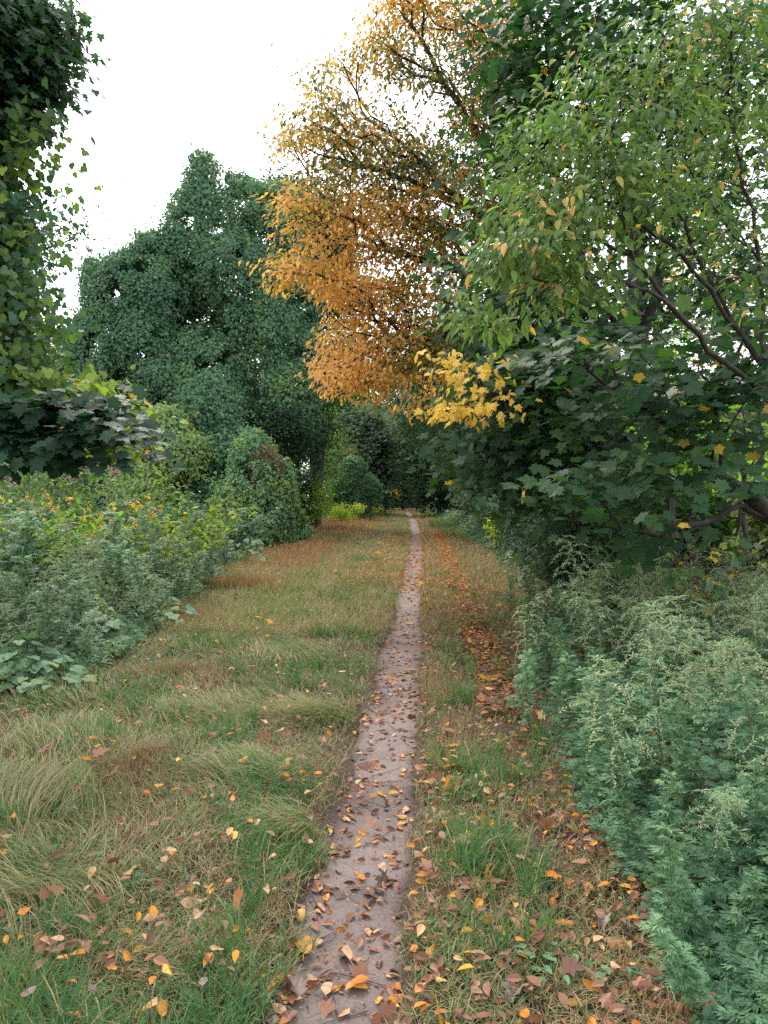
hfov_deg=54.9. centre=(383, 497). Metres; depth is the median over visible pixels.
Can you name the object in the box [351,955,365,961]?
fallen leaf
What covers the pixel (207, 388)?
vine heap
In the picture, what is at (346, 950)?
fallen leaf
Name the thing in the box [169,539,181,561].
mugwort plant
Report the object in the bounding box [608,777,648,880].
mugwort plant
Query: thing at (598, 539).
hedge shrub
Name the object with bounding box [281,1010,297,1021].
fallen leaf
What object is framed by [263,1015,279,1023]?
fallen leaf
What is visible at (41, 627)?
broad leaved weed
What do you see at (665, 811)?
mugwort plant
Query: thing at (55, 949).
fallen leaf
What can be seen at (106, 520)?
mugwort plant
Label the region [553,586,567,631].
mugwort plant
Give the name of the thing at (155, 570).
broad leaved weed
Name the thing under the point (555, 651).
mugwort plant
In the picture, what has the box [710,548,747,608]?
mugwort plant
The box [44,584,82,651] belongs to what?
mugwort plant
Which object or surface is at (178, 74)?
sky
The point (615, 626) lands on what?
mugwort plant
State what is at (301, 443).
shady tree
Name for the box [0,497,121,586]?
arching shrub
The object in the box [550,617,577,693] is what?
mugwort plant
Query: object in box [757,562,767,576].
mugwort plant
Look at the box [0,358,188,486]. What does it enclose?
sycamore sapling
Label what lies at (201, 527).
arching shrub
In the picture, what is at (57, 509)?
arching shrub
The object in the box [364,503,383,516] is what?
leafy shrub
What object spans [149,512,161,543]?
mugwort plant
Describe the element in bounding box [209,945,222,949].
fallen leaf
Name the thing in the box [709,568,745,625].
mugwort plant
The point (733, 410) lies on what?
understorey shrub
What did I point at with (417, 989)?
fallen leaf
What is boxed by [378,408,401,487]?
woodland tree
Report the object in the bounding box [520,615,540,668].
mugwort plant
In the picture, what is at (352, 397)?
woodland tree
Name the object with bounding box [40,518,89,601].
mugwort plant
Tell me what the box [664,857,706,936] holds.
mugwort plant
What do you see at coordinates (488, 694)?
leaf litter
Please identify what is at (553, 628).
mugwort plant
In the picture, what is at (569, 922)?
fallen leaf
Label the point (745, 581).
mugwort plant
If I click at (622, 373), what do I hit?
understorey shrub
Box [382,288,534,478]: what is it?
woodland tree
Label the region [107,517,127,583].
mugwort plant
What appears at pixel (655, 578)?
mugwort plant
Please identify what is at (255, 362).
woodland tree
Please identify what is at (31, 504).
mugwort plant
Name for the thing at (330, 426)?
forked tree
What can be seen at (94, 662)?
weed undergrowth
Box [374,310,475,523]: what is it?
woodland tree
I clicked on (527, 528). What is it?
hedge shrub
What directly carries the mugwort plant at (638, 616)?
on the ground at (350, 771)
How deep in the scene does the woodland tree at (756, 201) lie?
15.29 m
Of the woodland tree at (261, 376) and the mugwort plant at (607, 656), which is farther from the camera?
the woodland tree at (261, 376)
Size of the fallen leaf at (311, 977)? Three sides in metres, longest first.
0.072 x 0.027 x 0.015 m
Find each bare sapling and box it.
[620,381,727,613]
[655,315,740,606]
[686,379,767,594]
[687,315,767,585]
[699,331,764,536]
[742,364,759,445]
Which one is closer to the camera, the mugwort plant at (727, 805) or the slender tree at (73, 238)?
the mugwort plant at (727, 805)
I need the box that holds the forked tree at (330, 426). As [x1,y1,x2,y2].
[227,159,381,526]
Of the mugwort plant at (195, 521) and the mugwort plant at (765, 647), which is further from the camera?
the mugwort plant at (195, 521)
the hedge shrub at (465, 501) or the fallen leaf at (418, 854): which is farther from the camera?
the hedge shrub at (465, 501)
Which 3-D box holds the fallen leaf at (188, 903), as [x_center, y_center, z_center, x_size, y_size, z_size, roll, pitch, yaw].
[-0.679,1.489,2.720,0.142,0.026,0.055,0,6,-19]
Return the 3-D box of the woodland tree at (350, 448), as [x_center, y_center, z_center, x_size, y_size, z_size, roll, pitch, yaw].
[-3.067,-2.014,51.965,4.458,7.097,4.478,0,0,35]
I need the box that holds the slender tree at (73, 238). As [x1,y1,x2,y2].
[14,166,130,357]
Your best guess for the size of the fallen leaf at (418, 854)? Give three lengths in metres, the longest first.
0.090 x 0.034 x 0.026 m
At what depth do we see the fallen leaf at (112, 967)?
2.23 m
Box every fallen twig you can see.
[313,987,354,996]
[321,1010,368,1023]
[322,883,358,902]
[333,972,385,985]
[362,831,391,846]
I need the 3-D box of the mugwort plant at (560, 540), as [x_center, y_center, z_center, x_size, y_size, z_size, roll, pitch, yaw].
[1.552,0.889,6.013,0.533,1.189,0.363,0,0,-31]
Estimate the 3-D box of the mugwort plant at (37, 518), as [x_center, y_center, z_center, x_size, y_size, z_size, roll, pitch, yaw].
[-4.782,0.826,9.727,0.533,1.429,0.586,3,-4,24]
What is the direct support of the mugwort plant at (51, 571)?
on the ground at (350, 771)
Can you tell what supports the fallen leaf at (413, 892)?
on the ground at (350, 771)
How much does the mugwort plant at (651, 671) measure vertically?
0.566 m
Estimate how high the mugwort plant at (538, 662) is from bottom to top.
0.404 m
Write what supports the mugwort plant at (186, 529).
on the ground at (350, 771)
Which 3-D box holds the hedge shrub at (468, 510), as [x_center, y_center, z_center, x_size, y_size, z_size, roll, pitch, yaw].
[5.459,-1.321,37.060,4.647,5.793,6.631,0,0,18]
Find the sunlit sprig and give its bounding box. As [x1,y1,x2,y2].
[483,511,503,547]
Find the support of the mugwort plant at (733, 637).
on the ground at (350, 771)
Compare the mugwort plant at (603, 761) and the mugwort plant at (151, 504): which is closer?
the mugwort plant at (603, 761)
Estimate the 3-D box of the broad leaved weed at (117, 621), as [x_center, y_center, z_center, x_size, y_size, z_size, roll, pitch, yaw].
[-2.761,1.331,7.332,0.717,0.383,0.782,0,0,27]
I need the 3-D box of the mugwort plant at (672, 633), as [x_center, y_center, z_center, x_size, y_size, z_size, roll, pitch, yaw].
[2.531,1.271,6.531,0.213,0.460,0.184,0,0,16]
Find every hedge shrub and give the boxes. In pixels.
[439,472,475,510]
[446,459,484,514]
[449,473,475,511]
[453,422,481,527]
[456,410,512,540]
[460,410,508,538]
[474,423,534,560]
[482,413,607,573]
[510,431,657,584]
[529,501,681,617]
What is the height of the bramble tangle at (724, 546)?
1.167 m
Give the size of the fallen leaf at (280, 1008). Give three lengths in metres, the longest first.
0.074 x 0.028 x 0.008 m
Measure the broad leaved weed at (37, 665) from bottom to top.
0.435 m
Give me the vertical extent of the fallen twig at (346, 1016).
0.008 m
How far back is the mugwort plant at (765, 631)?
5.34 m
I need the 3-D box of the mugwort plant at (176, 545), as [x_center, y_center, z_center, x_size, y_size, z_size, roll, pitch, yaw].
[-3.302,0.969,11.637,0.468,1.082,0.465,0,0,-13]
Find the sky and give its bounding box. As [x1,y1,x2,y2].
[13,0,767,495]
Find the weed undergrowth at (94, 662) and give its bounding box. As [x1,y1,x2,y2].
[0,492,767,1023]
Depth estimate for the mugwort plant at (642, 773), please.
3.39 m
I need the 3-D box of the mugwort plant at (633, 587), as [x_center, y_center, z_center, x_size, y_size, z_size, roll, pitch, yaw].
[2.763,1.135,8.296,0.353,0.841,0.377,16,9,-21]
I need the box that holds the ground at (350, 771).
[0,505,767,1023]
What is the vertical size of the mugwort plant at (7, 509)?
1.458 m
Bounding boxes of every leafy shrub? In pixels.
[0,434,86,505]
[37,448,123,510]
[294,465,324,511]
[297,465,339,530]
[323,452,358,512]
[324,502,366,520]
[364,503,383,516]
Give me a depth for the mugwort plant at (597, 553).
8.70 m
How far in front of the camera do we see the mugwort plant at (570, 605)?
6.18 m
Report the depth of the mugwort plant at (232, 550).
16.65 m
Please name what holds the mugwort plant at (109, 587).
on the ground at (350, 771)
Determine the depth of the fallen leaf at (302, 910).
2.70 m
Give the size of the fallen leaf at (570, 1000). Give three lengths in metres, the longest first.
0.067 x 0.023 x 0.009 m
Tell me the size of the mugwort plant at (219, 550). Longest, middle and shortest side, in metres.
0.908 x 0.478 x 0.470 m
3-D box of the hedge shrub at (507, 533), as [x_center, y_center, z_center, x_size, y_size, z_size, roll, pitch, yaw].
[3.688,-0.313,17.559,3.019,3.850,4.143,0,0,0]
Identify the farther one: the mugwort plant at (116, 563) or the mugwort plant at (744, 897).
the mugwort plant at (116, 563)
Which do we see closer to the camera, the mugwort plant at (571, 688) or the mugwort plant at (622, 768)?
the mugwort plant at (622, 768)
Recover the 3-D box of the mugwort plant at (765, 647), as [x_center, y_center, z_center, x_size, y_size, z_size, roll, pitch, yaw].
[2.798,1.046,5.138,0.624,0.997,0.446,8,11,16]
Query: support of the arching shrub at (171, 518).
on the ground at (350, 771)
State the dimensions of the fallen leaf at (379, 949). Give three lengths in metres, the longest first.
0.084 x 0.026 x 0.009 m
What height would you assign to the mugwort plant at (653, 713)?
1.059 m
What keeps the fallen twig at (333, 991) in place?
on the dirt path
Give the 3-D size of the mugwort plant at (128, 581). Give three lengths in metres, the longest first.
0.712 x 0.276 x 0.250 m
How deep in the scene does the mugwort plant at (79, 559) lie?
9.72 m
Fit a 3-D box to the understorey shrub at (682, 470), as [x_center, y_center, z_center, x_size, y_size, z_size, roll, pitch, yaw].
[5.997,-0.167,14.974,3.303,3.415,3.390,0,0,-24]
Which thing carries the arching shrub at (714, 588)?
on the ground at (350, 771)
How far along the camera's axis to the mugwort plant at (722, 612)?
5.41 m
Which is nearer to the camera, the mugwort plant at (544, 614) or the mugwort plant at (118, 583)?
the mugwort plant at (544, 614)
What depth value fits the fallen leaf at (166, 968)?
2.14 m
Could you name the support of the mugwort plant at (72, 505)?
on the ground at (350, 771)
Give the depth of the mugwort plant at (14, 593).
7.38 m
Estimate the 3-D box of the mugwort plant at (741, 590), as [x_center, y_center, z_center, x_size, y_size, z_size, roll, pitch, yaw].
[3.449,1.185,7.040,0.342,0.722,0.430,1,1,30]
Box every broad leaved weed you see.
[0,633,73,691]
[1,603,76,649]
[2,655,96,694]
[80,612,146,642]
[121,558,169,588]
[133,591,196,624]
[214,533,265,563]
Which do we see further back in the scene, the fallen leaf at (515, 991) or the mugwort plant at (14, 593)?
the mugwort plant at (14, 593)
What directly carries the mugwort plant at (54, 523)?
on the ground at (350, 771)
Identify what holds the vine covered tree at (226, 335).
on the ground at (350, 771)
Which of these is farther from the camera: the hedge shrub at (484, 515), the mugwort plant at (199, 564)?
the hedge shrub at (484, 515)
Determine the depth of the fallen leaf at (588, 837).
3.15 m
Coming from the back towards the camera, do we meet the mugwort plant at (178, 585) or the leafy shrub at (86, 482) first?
the leafy shrub at (86, 482)
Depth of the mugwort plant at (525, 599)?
8.40 m
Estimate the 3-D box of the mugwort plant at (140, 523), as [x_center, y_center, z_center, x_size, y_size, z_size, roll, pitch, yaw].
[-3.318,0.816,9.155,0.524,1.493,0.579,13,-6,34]
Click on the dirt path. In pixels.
(388, 952)
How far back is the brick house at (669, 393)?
25.00 m
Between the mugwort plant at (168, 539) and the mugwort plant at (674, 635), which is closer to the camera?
the mugwort plant at (674, 635)
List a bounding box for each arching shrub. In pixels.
[0,449,149,534]
[0,461,165,520]
[0,471,216,576]
[0,492,175,558]
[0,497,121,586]
[55,502,258,593]
[145,498,241,584]
[147,502,259,560]
[183,507,278,554]
[659,567,767,665]
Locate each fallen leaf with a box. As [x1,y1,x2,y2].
[17,906,31,914]
[20,706,31,714]
[20,984,38,996]
[37,935,49,944]
[47,935,64,940]
[50,942,63,952]
[57,924,70,934]
[65,1011,84,1018]
[89,983,96,991]
[107,964,116,969]
[136,1001,155,1012]
[143,914,156,920]
[148,995,158,1007]
[149,976,156,984]
[156,999,166,1015]
[161,853,168,861]
[162,964,173,975]
[164,847,176,850]
[180,896,213,908]
[191,838,201,842]
[192,908,207,919]
[198,977,207,988]
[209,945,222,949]
[231,831,237,841]
[263,884,269,893]
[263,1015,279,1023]
[272,1003,288,1015]
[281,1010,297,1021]
[283,973,307,999]
[292,936,311,960]
[298,908,304,914]
[302,836,314,846]
[307,973,322,980]
[315,938,322,946]
[317,903,325,913]
[321,982,331,997]
[323,893,329,902]
[326,883,337,888]
[338,945,352,963]
[339,1005,352,1016]
[345,974,377,989]
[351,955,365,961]
[357,874,364,879]
[364,928,371,939]
[367,946,383,951]
[375,870,393,887]
[375,996,382,1003]
[378,861,385,871]
[386,973,396,976]
[387,994,402,1003]
[392,982,400,989]
[393,934,401,941]
[408,890,420,896]
[414,851,426,858]
[415,980,429,992]
[422,974,434,981]
[425,945,433,961]
[436,977,446,981]
[471,986,482,993]
[493,906,512,926]
[500,974,526,1006]
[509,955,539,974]
[520,1006,529,1017]
[525,834,540,844]
[549,897,554,904]
[551,927,563,938]
[556,919,574,924]
[568,998,582,1005]
[582,835,592,840]
[590,908,611,928]
[597,987,616,1012]
[601,937,635,948]
[610,961,620,968]
[641,974,651,980]
[654,976,662,987]
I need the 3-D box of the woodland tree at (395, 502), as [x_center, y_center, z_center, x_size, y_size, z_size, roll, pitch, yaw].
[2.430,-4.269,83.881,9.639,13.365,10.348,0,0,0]
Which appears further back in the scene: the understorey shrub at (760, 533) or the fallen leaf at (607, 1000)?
the understorey shrub at (760, 533)
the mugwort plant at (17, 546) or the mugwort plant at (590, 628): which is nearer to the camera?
the mugwort plant at (590, 628)
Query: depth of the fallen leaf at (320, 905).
2.76 m
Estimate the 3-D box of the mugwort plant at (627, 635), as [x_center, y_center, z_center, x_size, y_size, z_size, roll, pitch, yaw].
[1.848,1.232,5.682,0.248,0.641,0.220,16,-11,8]
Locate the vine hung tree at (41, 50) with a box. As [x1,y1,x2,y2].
[0,0,121,394]
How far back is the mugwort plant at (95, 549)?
8.58 m
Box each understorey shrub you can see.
[588,281,693,448]
[588,371,629,433]
[627,411,755,559]
[643,378,767,562]
[644,470,741,584]
[710,480,767,577]
[711,454,767,547]
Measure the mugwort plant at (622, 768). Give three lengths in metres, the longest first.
0.879 x 0.394 x 0.369 m
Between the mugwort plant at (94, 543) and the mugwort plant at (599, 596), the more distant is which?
the mugwort plant at (94, 543)
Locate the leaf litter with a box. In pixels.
[0,508,767,1023]
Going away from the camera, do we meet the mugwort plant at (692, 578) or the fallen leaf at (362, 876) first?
the fallen leaf at (362, 876)
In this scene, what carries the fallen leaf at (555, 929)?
on the leaf litter
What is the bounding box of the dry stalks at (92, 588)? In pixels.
[61,559,107,633]
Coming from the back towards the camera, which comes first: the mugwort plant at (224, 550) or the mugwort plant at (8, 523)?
the mugwort plant at (224, 550)
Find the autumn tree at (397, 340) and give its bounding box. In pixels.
[238,0,565,425]
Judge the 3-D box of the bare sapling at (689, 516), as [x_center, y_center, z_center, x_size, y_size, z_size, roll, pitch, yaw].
[4.041,-0.462,9.914,1.403,4.008,0.953,0,0,0]
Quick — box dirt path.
[260,508,424,1023]
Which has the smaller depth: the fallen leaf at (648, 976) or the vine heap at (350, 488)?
the fallen leaf at (648, 976)
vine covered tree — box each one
[46,219,202,508]
[146,143,332,474]
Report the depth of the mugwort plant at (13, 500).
10.95 m
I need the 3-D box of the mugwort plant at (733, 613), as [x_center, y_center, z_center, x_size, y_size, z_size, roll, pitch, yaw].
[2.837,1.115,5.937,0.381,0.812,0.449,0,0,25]
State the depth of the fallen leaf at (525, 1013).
2.10 m
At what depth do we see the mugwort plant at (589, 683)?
3.62 m
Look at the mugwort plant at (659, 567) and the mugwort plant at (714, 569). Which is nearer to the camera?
the mugwort plant at (714, 569)
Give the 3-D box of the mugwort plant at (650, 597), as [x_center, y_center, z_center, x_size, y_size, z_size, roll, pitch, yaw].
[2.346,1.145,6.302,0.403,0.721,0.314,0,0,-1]
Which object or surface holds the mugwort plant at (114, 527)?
on the ground at (350, 771)
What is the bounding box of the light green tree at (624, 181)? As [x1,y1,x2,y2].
[383,0,767,393]
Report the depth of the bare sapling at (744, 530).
9.81 m
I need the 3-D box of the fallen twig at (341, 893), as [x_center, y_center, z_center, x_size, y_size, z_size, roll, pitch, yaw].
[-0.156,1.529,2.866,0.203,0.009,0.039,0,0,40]
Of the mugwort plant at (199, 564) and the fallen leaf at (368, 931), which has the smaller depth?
the fallen leaf at (368, 931)
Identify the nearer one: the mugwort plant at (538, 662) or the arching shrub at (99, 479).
the mugwort plant at (538, 662)
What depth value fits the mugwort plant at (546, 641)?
6.35 m
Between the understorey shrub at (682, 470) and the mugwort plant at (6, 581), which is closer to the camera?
the mugwort plant at (6, 581)
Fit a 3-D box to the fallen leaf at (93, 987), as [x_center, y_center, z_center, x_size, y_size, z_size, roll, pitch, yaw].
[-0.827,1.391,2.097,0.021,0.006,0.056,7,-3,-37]
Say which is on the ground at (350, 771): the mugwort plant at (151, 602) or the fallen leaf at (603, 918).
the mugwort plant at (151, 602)
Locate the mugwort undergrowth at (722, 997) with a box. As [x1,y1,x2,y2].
[0,491,767,1023]
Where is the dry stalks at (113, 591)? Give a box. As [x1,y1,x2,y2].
[100,566,124,613]
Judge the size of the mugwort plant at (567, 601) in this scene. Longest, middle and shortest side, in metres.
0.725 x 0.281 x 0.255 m
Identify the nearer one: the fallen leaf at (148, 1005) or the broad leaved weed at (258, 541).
the fallen leaf at (148, 1005)
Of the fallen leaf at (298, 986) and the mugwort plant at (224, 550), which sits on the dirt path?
the fallen leaf at (298, 986)
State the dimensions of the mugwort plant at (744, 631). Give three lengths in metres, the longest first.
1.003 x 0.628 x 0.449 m
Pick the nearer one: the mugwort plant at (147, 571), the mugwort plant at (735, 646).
the mugwort plant at (735, 646)
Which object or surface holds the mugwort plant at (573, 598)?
on the ground at (350, 771)
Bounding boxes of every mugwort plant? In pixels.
[0,491,18,536]
[0,499,43,556]
[0,501,14,545]
[0,508,42,590]
[0,510,38,575]
[0,520,20,552]
[0,560,19,607]
[0,571,20,631]
[0,602,24,651]
[2,580,30,608]
[6,552,42,647]
[6,554,37,645]
[11,497,31,514]
[13,574,72,656]
[17,526,58,599]
[18,508,45,551]
[26,561,65,600]
[30,580,61,658]
[36,591,67,644]
[38,511,59,555]
[39,502,68,575]
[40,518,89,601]
[42,531,65,597]
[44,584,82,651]
[57,495,87,553]
[61,558,104,635]
[61,576,95,654]
[63,539,111,600]
[66,606,110,665]
[73,549,86,578]
[76,539,104,594]
[88,510,149,598]
[92,499,126,568]
[96,547,112,596]
[98,509,127,601]
[101,578,118,601]
[105,546,130,616]
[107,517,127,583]
[112,571,123,607]
[113,590,141,628]
[119,501,158,579]
[122,547,159,621]
[122,572,138,608]
[124,555,149,580]
[131,579,169,624]
[132,555,172,614]
[134,516,155,550]
[144,524,163,550]
[144,533,183,591]
[146,545,165,592]
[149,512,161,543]
[149,577,170,597]
[159,524,187,568]
[163,538,203,597]
[166,541,187,592]
[167,562,190,599]
[168,491,197,553]
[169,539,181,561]
[175,511,203,548]
[176,518,195,544]
[178,551,202,599]
[187,547,200,589]
[190,551,203,582]
[198,539,219,585]
[211,533,231,566]
[217,535,230,562]
[220,532,230,565]
[228,541,235,560]
[502,589,557,704]
[504,575,515,611]
[505,648,536,726]
[517,598,541,646]
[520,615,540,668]
[521,573,532,608]
[523,595,536,622]
[527,580,541,613]
[527,641,546,687]
[534,580,567,640]
[537,611,553,635]
[539,629,555,661]
[542,651,577,737]
[545,591,565,647]
[546,615,581,677]
[547,639,581,700]
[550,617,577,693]
[551,535,605,674]
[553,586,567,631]
[554,579,582,632]
[554,632,579,715]
[555,569,605,660]
[555,591,631,709]
[556,593,575,638]
[558,585,587,628]
[559,654,656,844]
[562,562,585,613]
[564,603,597,660]
[567,575,609,641]
[572,666,628,788]
[572,698,636,799]
[576,708,603,753]
[577,561,632,668]
[579,545,611,616]
[579,605,601,651]
[580,646,603,714]
[582,681,628,766]
[589,582,610,613]
[590,559,622,628]
[596,607,630,651]
[603,563,644,634]
[605,568,633,611]
[605,655,639,743]
[606,594,652,670]
[606,595,707,817]
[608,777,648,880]
[609,618,640,693]
[609,743,661,818]
[611,600,670,689]
[612,585,650,648]
[614,566,680,634]
[618,565,654,617]
[618,570,664,659]
[621,571,663,640]
[625,650,664,756]
[626,613,684,693]
[627,766,684,910]
[631,554,674,606]
[631,649,657,733]
[636,623,677,709]
[637,590,686,658]
[638,557,671,617]
[638,911,714,1023]
[640,601,700,698]
[640,821,700,983]
[650,572,679,622]
[652,647,735,799]
[655,599,713,693]
[659,562,695,621]
[661,698,715,834]
[663,615,749,759]
[663,616,681,664]
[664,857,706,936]
[666,592,707,655]
[670,569,694,625]
[671,785,750,883]
[674,633,695,682]
[678,598,705,634]
[680,577,724,650]
[680,595,743,665]
[681,565,704,626]
[685,545,713,586]
[689,618,755,726]
[690,567,736,614]
[690,568,732,633]
[692,639,767,785]
[703,630,739,725]
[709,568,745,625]
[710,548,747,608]
[710,782,753,880]
[712,589,767,666]
[714,587,760,677]
[714,681,767,791]
[715,572,765,634]
[717,588,767,709]
[717,637,767,694]
[722,666,760,763]
[729,593,767,730]
[729,866,767,927]
[733,583,752,633]
[733,710,767,801]
[735,574,767,673]
[735,757,767,889]
[738,551,767,572]
[739,565,767,654]
[742,611,767,685]
[748,619,767,690]
[750,581,767,659]
[754,685,767,762]
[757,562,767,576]
[759,969,767,981]
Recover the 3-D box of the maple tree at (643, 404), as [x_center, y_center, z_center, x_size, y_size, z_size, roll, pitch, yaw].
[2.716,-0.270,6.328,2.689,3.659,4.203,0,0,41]
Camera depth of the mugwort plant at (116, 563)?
8.39 m
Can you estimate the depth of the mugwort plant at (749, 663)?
4.31 m
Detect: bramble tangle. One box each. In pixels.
[497,535,767,634]
[601,536,767,619]
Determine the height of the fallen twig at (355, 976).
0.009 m
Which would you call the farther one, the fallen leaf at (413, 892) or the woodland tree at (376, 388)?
the woodland tree at (376, 388)
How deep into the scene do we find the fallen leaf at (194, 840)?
2.98 m
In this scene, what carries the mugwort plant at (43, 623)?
on the ground at (350, 771)
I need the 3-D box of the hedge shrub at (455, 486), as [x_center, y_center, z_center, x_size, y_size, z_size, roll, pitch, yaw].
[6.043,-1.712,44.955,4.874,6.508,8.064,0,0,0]
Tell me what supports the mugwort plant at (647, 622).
on the ground at (350, 771)
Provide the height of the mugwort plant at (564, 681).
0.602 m
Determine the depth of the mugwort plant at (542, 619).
7.71 m
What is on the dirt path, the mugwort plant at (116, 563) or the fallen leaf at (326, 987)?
the fallen leaf at (326, 987)
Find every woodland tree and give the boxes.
[237,253,335,466]
[249,312,307,472]
[277,401,347,486]
[300,356,393,510]
[323,418,370,511]
[327,309,400,416]
[328,393,406,514]
[355,347,399,417]
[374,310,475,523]
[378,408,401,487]
[380,371,464,514]
[380,406,424,509]
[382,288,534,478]
[382,399,403,423]
[397,468,434,508]
[478,252,619,374]
[530,0,758,443]
[566,135,765,374]
[646,1,767,333]
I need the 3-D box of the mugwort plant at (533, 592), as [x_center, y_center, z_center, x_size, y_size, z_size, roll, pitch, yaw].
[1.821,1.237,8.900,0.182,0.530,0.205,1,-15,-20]
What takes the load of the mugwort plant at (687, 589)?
on the ground at (350, 771)
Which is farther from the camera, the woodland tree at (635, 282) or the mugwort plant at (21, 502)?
the woodland tree at (635, 282)
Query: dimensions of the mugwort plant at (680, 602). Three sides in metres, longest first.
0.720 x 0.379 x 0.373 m
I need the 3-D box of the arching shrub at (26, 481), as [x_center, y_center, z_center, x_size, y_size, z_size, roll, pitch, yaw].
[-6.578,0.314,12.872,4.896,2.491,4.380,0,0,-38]
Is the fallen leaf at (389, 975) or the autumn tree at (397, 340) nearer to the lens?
the fallen leaf at (389, 975)
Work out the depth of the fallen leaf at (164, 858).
2.91 m
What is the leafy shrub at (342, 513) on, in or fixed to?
on the ground at (350, 771)
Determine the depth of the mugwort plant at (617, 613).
6.17 m
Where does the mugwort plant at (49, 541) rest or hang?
on the ground at (350, 771)
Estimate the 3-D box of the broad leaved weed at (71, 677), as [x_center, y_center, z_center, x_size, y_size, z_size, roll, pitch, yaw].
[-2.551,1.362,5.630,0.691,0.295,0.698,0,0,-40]
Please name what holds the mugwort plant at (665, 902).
on the ground at (350, 771)
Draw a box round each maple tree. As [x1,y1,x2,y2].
[393,0,767,602]
[474,272,767,587]
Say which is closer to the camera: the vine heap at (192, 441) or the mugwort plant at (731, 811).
the mugwort plant at (731, 811)
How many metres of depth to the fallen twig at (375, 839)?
3.30 m
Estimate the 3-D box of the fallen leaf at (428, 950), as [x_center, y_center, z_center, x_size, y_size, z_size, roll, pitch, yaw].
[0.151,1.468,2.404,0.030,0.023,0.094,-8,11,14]
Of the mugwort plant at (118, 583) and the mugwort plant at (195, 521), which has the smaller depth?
the mugwort plant at (118, 583)
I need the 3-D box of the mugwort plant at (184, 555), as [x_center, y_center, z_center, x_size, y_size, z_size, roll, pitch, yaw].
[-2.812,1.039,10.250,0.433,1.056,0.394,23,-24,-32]
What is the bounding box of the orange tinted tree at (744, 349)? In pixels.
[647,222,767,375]
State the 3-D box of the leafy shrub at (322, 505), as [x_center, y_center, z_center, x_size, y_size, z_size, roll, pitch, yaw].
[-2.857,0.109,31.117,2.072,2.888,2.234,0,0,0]
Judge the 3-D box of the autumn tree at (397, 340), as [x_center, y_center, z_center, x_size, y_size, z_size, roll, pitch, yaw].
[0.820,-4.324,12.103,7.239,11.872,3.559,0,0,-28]
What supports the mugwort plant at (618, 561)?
on the ground at (350, 771)
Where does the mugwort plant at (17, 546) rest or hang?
on the ground at (350, 771)
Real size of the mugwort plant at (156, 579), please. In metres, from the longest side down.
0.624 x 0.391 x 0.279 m
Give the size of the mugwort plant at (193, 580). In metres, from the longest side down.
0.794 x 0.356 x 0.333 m
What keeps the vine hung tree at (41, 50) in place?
on the ground at (350, 771)
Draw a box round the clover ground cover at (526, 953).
[0,617,654,1015]
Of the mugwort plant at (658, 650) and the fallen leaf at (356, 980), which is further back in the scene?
the mugwort plant at (658, 650)
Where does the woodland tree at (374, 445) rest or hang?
on the ground at (350, 771)
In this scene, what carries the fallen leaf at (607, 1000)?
on the leaf litter
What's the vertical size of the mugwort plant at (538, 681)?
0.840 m
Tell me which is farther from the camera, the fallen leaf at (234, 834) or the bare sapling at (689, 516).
the bare sapling at (689, 516)
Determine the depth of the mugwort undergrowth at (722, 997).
3.14 m
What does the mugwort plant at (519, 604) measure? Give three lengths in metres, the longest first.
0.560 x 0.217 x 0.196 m
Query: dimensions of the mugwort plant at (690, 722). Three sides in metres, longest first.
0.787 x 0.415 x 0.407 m
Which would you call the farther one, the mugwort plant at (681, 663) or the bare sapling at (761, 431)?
the bare sapling at (761, 431)
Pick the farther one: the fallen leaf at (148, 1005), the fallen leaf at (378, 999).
the fallen leaf at (378, 999)
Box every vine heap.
[102,398,229,541]
[154,365,261,524]
[204,422,320,548]
[325,453,391,520]
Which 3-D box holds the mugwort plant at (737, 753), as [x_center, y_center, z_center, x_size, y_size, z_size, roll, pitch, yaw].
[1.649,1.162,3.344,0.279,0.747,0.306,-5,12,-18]
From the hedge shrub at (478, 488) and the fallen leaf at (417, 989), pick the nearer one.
the fallen leaf at (417, 989)
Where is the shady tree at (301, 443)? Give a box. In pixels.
[241,388,341,528]
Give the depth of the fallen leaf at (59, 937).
2.29 m
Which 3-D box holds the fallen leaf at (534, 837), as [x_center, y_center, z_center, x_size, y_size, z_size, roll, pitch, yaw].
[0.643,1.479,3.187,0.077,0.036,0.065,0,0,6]

